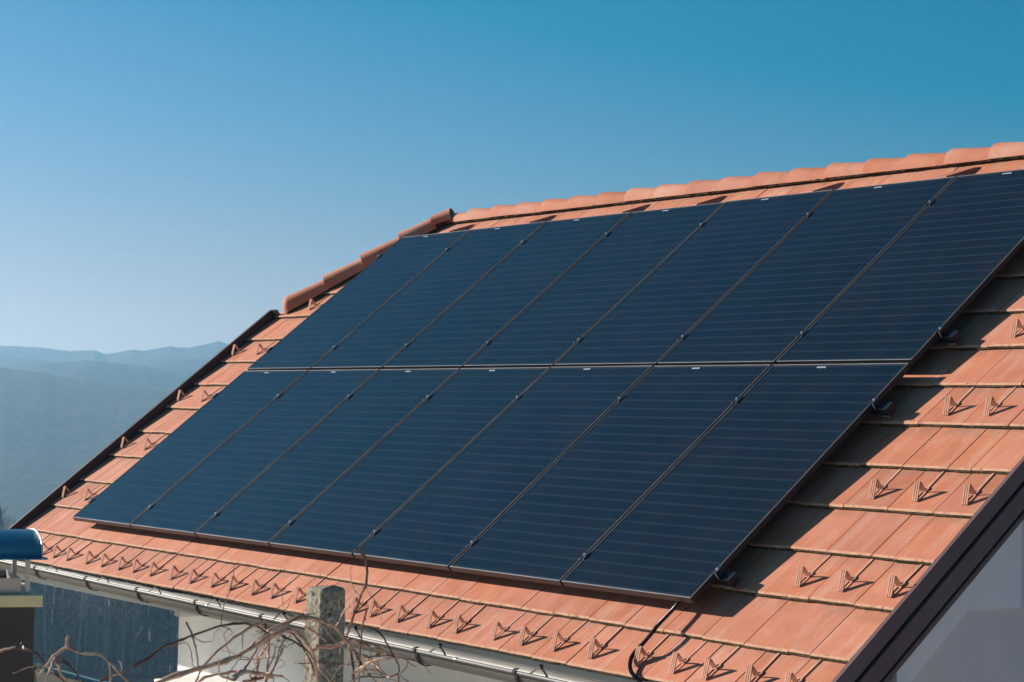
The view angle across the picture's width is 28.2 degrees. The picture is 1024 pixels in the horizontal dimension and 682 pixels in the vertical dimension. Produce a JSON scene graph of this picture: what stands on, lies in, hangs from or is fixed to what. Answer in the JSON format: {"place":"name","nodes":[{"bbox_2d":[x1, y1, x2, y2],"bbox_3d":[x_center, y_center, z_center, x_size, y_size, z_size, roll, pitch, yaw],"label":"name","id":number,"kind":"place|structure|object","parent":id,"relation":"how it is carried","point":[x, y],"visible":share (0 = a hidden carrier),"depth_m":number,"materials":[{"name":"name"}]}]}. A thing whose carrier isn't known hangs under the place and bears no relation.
{"place":"outdoors","nodes":[
{"label":"outdoors","id":0,"kind":"place"},
{"bbox_2d":[32,663,104,681],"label":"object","id":1,"kind":"object","parent":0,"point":[37,677],"visible":0.57,"depth_m":14.01,"materials":[{"name":"beige paint"}]},
{"bbox_2d":[0,341,227,681],"bbox_3d":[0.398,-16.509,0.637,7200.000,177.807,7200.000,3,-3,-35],"label":"ground","id":2,"kind":"structure","parent":0,"point":[65,415],"depth_m":1560.36,"materials":[{"name":"blue"}]},
{"bbox_2d":[0,528,47,681],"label":"chimney","id":3,"kind":"object","parent":2,"relation":"on","point":[19,601],"visible":1,"depth_m":12.49,"materials":[{"name":"metal"}]},
{"bbox_2d":[38,583,59,670],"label":"bare tree","id":4,"kind":"object","parent":2,"relation":"on","point":[44,624],"visible":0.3,"depth_m":341.69,"materials":[{"name":"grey plant"}]},
{"bbox_2d":[0,635,134,681],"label":"young vine","id":5,"kind":"object","parent":2,"relation":"on","point":[55,655],"visible":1,"depth_m":5.01,"materials":[{"name":"brown plant"}]},
{"bbox_2d":[54,588,81,668],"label":"bare tree","id":6,"kind":"object","parent":2,"relation":"on","point":[60,604],"visible":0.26,"depth_m":346.65,"materials":[{"name":"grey plant"}]},
{"bbox_2d":[66,592,96,671],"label":"bare tree","id":7,"kind":"object","parent":2,"relation":"on","point":[80,627],"visible":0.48,"depth_m":340.67,"materials":[{"name":"grey plant"}]},
{"bbox_2d":[0,507,178,675],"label":"forest","id":8,"kind":"object","parent":2,"relation":"on","point":[151,629],"visible":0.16,"depth_m":344.09,"materials":[{"name":"plant"}]},
{"bbox_2d":[75,591,104,665],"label":"bare tree","id":9,"kind":"object","parent":2,"relation":"on","point":[85,639],"visible":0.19,"depth_m":352.57,"materials":[{"name":"grey plant"}]},
{"bbox_2d":[93,595,114,668],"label":"bare tree","id":10,"kind":"object","parent":2,"relation":"on","point":[104,634],"visible":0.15,"depth_m":346.61,"materials":[{"name":"grey plant"}]},
{"bbox_2d":[113,599,138,671],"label":"bare tree","id":11,"kind":"object","parent":2,"relation":"on","point":[123,645],"visible":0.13,"depth_m":342.38,"materials":[{"name":"grey plant"}]},
{"bbox_2d":[116,601,136,663],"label":"bare tree","id":12,"kind":"object","parent":2,"relation":"on","point":[130,615],"visible":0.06,"depth_m":352.31,"materials":[{"name":"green plant"}]},
{"bbox_2d":[304,585,344,681],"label":"vine post","id":13,"kind":"object","parent":2,"relation":"on","point":[322,602],"visible":0.84,"depth_m":6.02,"materials":[{"name":"concrete"}]},
{"bbox_2d":[132,547,429,681],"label":"grapevine","id":14,"kind":"object","parent":13,"relation":"attached to","point":[266,637],"visible":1,"depth_m":5.56,"materials":[{"name":"brown plant"}]},
{"bbox_2d":[0,142,1023,681],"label":"house","id":15,"kind":"structure","parent":2,"relation":"on","point":[952,610],"depth_m":10.42,"materials":[{"name":"paint"}]},
{"bbox_2d":[42,536,65,553],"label":"snow guard","id":16,"kind":"object","parent":15,"relation":"on","point":[47,548],"visible":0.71,"depth_m":15.76,"materials":[{"name":"brown metal"}]},
{"bbox_2d":[52,539,77,557],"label":"snow guard","id":17,"kind":"object","parent":15,"relation":"on","point":[54,550],"visible":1,"depth_m":15.53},
{"bbox_2d":[61,482,83,497],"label":"snow guard","id":18,"kind":"object","parent":15,"relation":"on","point":[68,490],"visible":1,"depth_m":16.68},
{"bbox_2d":[65,541,92,560],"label":"snow guard","id":19,"kind":"object","parent":15,"relation":"on","point":[67,554],"visible":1,"depth_m":15.32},
{"bbox_2d":[83,484,106,500],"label":"snow guard","id":20,"kind":"object","parent":15,"relation":"on","point":[90,492],"visible":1,"depth_m":16.33,"materials":[{"name":"brown metal"}]},
{"bbox_2d":[84,544,110,563],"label":"snow guard","id":21,"kind":"object","parent":15,"relation":"on","point":[88,552],"visible":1,"depth_m":15.04,"materials":[{"name":"brown metal"}]},
{"bbox_2d":[99,546,127,566],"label":"snow guard","id":22,"kind":"object","parent":15,"relation":"on","point":[102,559],"visible":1,"depth_m":14.80,"materials":[{"name":"brown metal"}]},
{"bbox_2d":[116,549,144,569],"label":"snow guard","id":23,"kind":"object","parent":15,"relation":"on","point":[119,561],"visible":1,"depth_m":14.56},
{"bbox_2d":[120,433,141,448],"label":"snow guard","id":24,"kind":"object","parent":15,"relation":"on","point":[122,442],"visible":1,"depth_m":16.99,"materials":[{"name":"brown metal"}]},
{"bbox_2d":[131,552,159,572],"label":"snow guard","id":25,"kind":"object","parent":15,"relation":"on","point":[137,568],"visible":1,"depth_m":14.36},
{"bbox_2d":[143,434,165,449],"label":"snow guard","id":26,"kind":"object","parent":15,"relation":"on","point":[145,443],"visible":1,"depth_m":16.64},
{"bbox_2d":[148,554,176,575],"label":"snow guard","id":27,"kind":"object","parent":15,"relation":"on","point":[151,566],"visible":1,"depth_m":14.14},
{"bbox_2d":[168,558,196,579],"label":"snow guard","id":28,"kind":"object","parent":15,"relation":"on","point":[173,567],"visible":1,"depth_m":13.87,"materials":[{"name":"orange metal"}]},
{"bbox_2d":[176,386,197,401],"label":"snow guard","id":29,"kind":"object","parent":15,"relation":"on","point":[179,392],"visible":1,"depth_m":17.29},
{"bbox_2d":[188,561,216,583],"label":"snow guard","id":30,"kind":"object","parent":15,"relation":"on","point":[192,570],"visible":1,"depth_m":13.63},
{"bbox_2d":[200,386,222,401],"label":"snow guard","id":31,"kind":"object","parent":15,"relation":"on","point":[203,392],"visible":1,"depth_m":16.94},
{"bbox_2d":[209,565,238,587],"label":"snow guard","id":32,"kind":"object","parent":15,"relation":"on","point":[212,579],"visible":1,"depth_m":13.37,"materials":[{"name":"orange metal"}]},
{"bbox_2d":[231,341,251,355],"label":"snow guard","id":33,"kind":"object","parent":15,"relation":"on","point":[233,348],"visible":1,"depth_m":17.60,"materials":[{"name":"brown metal"}]},
{"bbox_2d":[227,568,257,590],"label":"snow guard","id":34,"kind":"object","parent":15,"relation":"on","point":[230,582],"visible":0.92,"depth_m":13.17,"materials":[{"name":"orange metal"}]},
{"bbox_2d":[249,571,279,594],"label":"snow guard","id":35,"kind":"object","parent":15,"relation":"on","point":[254,581],"visible":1,"depth_m":12.92,"materials":[{"name":"orange metal"}]},
{"bbox_2d":[255,341,274,354],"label":"snow guard","id":36,"kind":"object","parent":15,"relation":"on","point":[257,348],"visible":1,"depth_m":17.25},
{"bbox_2d":[269,574,299,598],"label":"snow guard","id":37,"kind":"object","parent":15,"relation":"on","point":[271,594],"visible":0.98,"depth_m":12.71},
{"bbox_2d":[292,578,323,603],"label":"snow guard","id":38,"kind":"object","parent":15,"relation":"on","point":[297,589],"visible":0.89,"depth_m":12.45,"materials":[{"name":"orange metal"}]},
{"bbox_2d":[308,295,328,309],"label":"snow guard","id":39,"kind":"object","parent":15,"relation":"on","point":[310,302],"visible":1,"depth_m":17.55,"materials":[{"name":"brown metal"}]},
{"bbox_2d":[349,588,380,613],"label":"snow guard","id":40,"kind":"object","parent":15,"relation":"on","point":[355,599],"visible":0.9,"depth_m":11.90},
{"bbox_2d":[367,590,398,617],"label":"snow guard","id":41,"kind":"object","parent":15,"relation":"on","point":[371,605],"visible":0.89,"depth_m":11.73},
{"bbox_2d":[394,595,427,622],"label":"snow guard","id":42,"kind":"object","parent":15,"relation":"on","point":[399,608],"visible":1,"depth_m":11.49,"materials":[{"name":"brown metal"}]},
{"bbox_2d":[88,497,739,587],"bbox_3d":[-1.099,1.198,12.832,0.062,0.092,7.454,-43,22,-28],"label":"mounting rail","id":43,"kind":"object","parent":15,"relation":"attached to","point":[730,580],"visible":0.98,"depth_m":9.85,"materials":[{"name":"black metal"}]},
{"bbox_2d":[72,370,307,527],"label":"solar panel","id":44,"kind":"object","parent":43,"relation":"attached to","point":[154,475],"visible":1,"depth_m":15.74,"materials":[{"name":"blue glass"}]},
{"bbox_2d":[130,369,378,536],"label":"solar panel","id":45,"kind":"object","parent":43,"relation":"attached to","point":[233,467],"visible":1,"depth_m":14.88,"materials":[{"name":"blue glass"}]},
{"bbox_2d":[196,368,458,546],"bbox_3d":[-1.262,0.768,14.059,1.872,0.035,1.030,-43,22,-28],"label":"solar panel","id":46,"kind":"object","parent":43,"relation":"attached to","point":[315,463],"visible":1,"depth_m":14.02,"materials":[{"name":"blue glass"}]},
{"bbox_2d":[269,367,549,557],"bbox_3d":[-0.654,0.750,13.203,1.872,0.034,1.030,-43,22,-28],"label":"solar panel","id":47,"kind":"object","parent":43,"relation":"attached to","point":[381,483],"visible":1,"depth_m":13.16,"materials":[{"name":"blue glass"}]},
{"bbox_2d":[353,365,652,570],"bbox_3d":[-0.047,0.730,12.347,1.872,0.037,1.030,-43,22,-28],"label":"solar panel","id":48,"kind":"object","parent":43,"relation":"attached to","point":[478,486],"visible":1,"depth_m":12.30,"materials":[{"name":"blue glass"}]},
{"bbox_2d":[449,364,771,585],"bbox_3d":[0.562,0.713,11.491,1.872,0.037,1.030,-43,22,-28],"label":"solar panel","id":49,"kind":"object","parent":43,"relation":"attached to","point":[601,478],"visible":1,"depth_m":11.44,"materials":[{"name":"black glass"}]},
{"bbox_2d":[562,363,910,602],"bbox_3d":[1.170,0.695,10.636,1.872,0.034,1.030,-43,22,-28],"label":"solar panel","id":50,"kind":"object","parent":43,"relation":"attached to","point":[730,483],"visible":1,"depth_m":10.57,"materials":[{"name":"black glass"}]},
{"bbox_2d":[426,600,458,628],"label":"snow guard","id":51,"kind":"object","parent":15,"relation":"on","point":[429,618],"visible":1,"depth_m":11.22,"materials":[{"name":"brown metal"}]},
{"bbox_2d":[452,605,485,632],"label":"snow guard","id":52,"kind":"object","parent":15,"relation":"on","point":[458,617],"visible":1,"depth_m":11.01,"materials":[{"name":"brown metal"}]},
{"bbox_2d":[490,612,525,640],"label":"snow guard","id":53,"kind":"object","parent":15,"relation":"on","point":[494,629],"visible":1,"depth_m":10.71,"materials":[{"name":"brown metal"}]},
{"bbox_2d":[518,616,552,645],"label":"snow guard","id":54,"kind":"object","parent":15,"relation":"on","point":[522,633],"visible":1,"depth_m":10.51,"materials":[{"name":"brown metal"}]},
{"bbox_2d":[212,393,895,416],"bbox_3d":[-0.231,0.400,13.466,0.062,0.092,7.454,-43,22,-28],"label":"mounting rail","id":55,"kind":"object","parent":15,"relation":"attached to","point":[886,409],"visible":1,"depth_m":10.49,"materials":[{"name":"black metal"}]},
{"bbox_2d":[550,621,586,651],"bbox_3d":[0.314,1.434,10.336,0.364,0.069,0.035,-37,20,-28],"label":"snow guard","id":56,"kind":"object","parent":15,"relation":"on","point":[556,634],"visible":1,"depth_m":10.28,"materials":[{"name":"brown metal"}]},
{"bbox_2d":[587,627,621,658],"bbox_3d":[0.484,1.430,10.094,0.364,0.069,0.035,-39,21,-32],"label":"snow guard","id":57,"kind":"object","parent":15,"relation":"on","point":[593,641],"visible":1,"depth_m":10.03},
{"bbox_2d":[266,326,961,351],"bbox_3d":[0.171,0.031,13.759,0.062,0.092,7.454,-43,22,-28],"label":"mounting rail","id":58,"kind":"object","parent":15,"relation":"attached to","point":[953,337],"visible":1,"depth_m":10.78,"materials":[{"name":"black metal"}]},
{"bbox_2d":[247,230,469,370],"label":"solar panel","id":59,"kind":"object","parent":58,"relation":"attached to","point":[341,315],"visible":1,"depth_m":16.64,"materials":[{"name":"blue glass"}]},
{"bbox_2d":[312,221,544,369],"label":"solar panel","id":60,"kind":"object","parent":58,"relation":"attached to","point":[412,310],"visible":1,"depth_m":15.78,"materials":[{"name":"blue glass"}]},
{"bbox_2d":[383,212,630,368],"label":"solar panel","id":61,"kind":"object","parent":58,"relation":"attached to","point":[507,291],"visible":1,"depth_m":14.92,"materials":[{"name":"blue glass"}]},
{"bbox_2d":[464,202,725,367],"bbox_3d":[0.579,-0.382,14.103,1.872,0.034,1.030,-43,22,-28],"label":"solar panel","id":62,"kind":"object","parent":58,"relation":"attached to","point":[584,295],"visible":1,"depth_m":14.07,"materials":[{"name":"blue glass"}]},
{"bbox_2d":[554,190,832,366],"bbox_3d":[1.186,-0.402,13.246,1.872,0.036,1.030,-43,22,-28],"label":"solar panel","id":63,"kind":"object","parent":58,"relation":"attached to","point":[693,280],"visible":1,"depth_m":13.21,"materials":[{"name":"blue glass"}]},
{"bbox_2d":[658,176,954,365],"bbox_3d":[1.794,-0.420,12.391,1.872,0.034,1.030,-43,22,-28],"label":"solar panel","id":64,"kind":"object","parent":58,"relation":"attached to","point":[818,261],"visible":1,"depth_m":12.35,"materials":[{"name":"blue glass"}]},
{"bbox_2d":[776,169,1023,364],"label":"solar panel","id":65,"kind":"object","parent":58,"relation":"attached to","point":[948,254],"visible":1,"depth_m":11.46,"materials":[{"name":"black glass"}]},
{"bbox_2d":[633,634,668,666],"bbox_3d":[0.692,1.425,9.797,0.364,0.069,0.035,-39,21,-32],"label":"snow guard","id":66,"kind":"object","parent":15,"relation":"on","point":[639,650],"visible":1,"depth_m":9.73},
{"bbox_2d":[628,601,680,681],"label":"conduit","id":67,"kind":"object","parent":15,"relation":"attached to","point":[650,635],"visible":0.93,"depth_m":9.74,"materials":[{"name":"black plastic"}]},
{"bbox_2d":[376,199,934,258],"bbox_3d":[1.029,-0.758,14.385,0.062,0.091,7.454,-43,22,-28],"label":"mounting rail","id":68,"kind":"object","parent":15,"relation":"attached to","point":[929,203],"visible":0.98,"depth_m":13.97,"materials":[{"name":"black metal"}]},
{"bbox_2d":[669,641,706,673],"bbox_3d":[0.853,1.421,9.569,0.364,0.069,0.035,-38,20,-28],"label":"snow guard","id":69,"kind":"object","parent":15,"relation":"on","point":[675,657],"visible":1,"depth_m":9.51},
{"bbox_2d":[701,646,739,679],"bbox_3d":[0.986,1.418,9.379,0.364,0.069,0.035,-37,20,-28],"label":"snow guard","id":70,"kind":"object","parent":15,"relation":"on","point":[707,663],"visible":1,"depth_m":9.32,"materials":[{"name":"brown metal"}]},
{"bbox_2d":[744,653,779,681],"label":"snow guard","id":71,"kind":"object","parent":15,"relation":"on","point":[750,670],"visible":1,"depth_m":9.09,"materials":[{"name":"brown metal"}]},
{"bbox_2d":[784,659,821,681],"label":"snow guard","id":72,"kind":"object","parent":15,"relation":"on","point":[789,676],"visible":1,"depth_m":8.89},
{"bbox_2d":[794,555,830,586],"bbox_3d":[1.446,1.026,9.643,0.364,0.069,0.035,-38,20,-29],"label":"snow guard","id":73,"kind":"object","parent":15,"relation":"on","point":[801,570],"visible":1,"depth_m":9.58,"materials":[{"name":"orange metal"}]},
{"bbox_2d":[837,558,873,591],"bbox_3d":[1.608,1.021,9.415,0.364,0.069,0.035,-38,20,-30],"label":"snow guard","id":74,"kind":"object","parent":15,"relation":"on","point":[844,574],"visible":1,"depth_m":9.35,"materials":[{"name":"orange metal"}]},
{"bbox_2d":[868,469,901,498],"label":"snow guard","id":75,"kind":"object","parent":15,"relation":"on","point":[875,483],"visible":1,"depth_m":9.91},
{"bbox_2d":[886,564,922,597],"bbox_3d":[1.787,1.016,9.164,0.364,0.069,0.035,-38,20,-29],"label":"snow guard","id":76,"kind":"object","parent":15,"relation":"on","point":[893,579],"visible":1,"depth_m":9.10,"materials":[{"name":"orange metal"}]},
{"bbox_2d":[912,471,943,501],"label":"snow guard","id":77,"kind":"object","parent":15,"relation":"on","point":[918,485],"visible":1,"depth_m":9.68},
{"bbox_2d":[943,387,973,415],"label":"snow guard","id":78,"kind":"object","parent":15,"relation":"on","point":[949,401],"visible":1,"depth_m":10.23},
{"bbox_2d":[961,473,993,504],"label":"snow guard","id":79,"kind":"object","parent":15,"relation":"on","point":[968,488],"visible":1,"depth_m":9.43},
{"bbox_2d":[983,387,1015,415],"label":"snow guard","id":80,"kind":"object","parent":15,"relation":"on","point":[988,408],"visible":1,"depth_m":10.01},
{"bbox_2d":[1010,319,1023,337],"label":"snow guard","id":81,"kind":"object","parent":15,"relation":"on","point":[1016,323],"visible":1,"depth_m":10.54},
{"bbox_2d":[0,0,1023,353],"label":"sky","id":82,"kind":"structure","parent":0,"point":[172,172],"materials":[{"name":"blue"}]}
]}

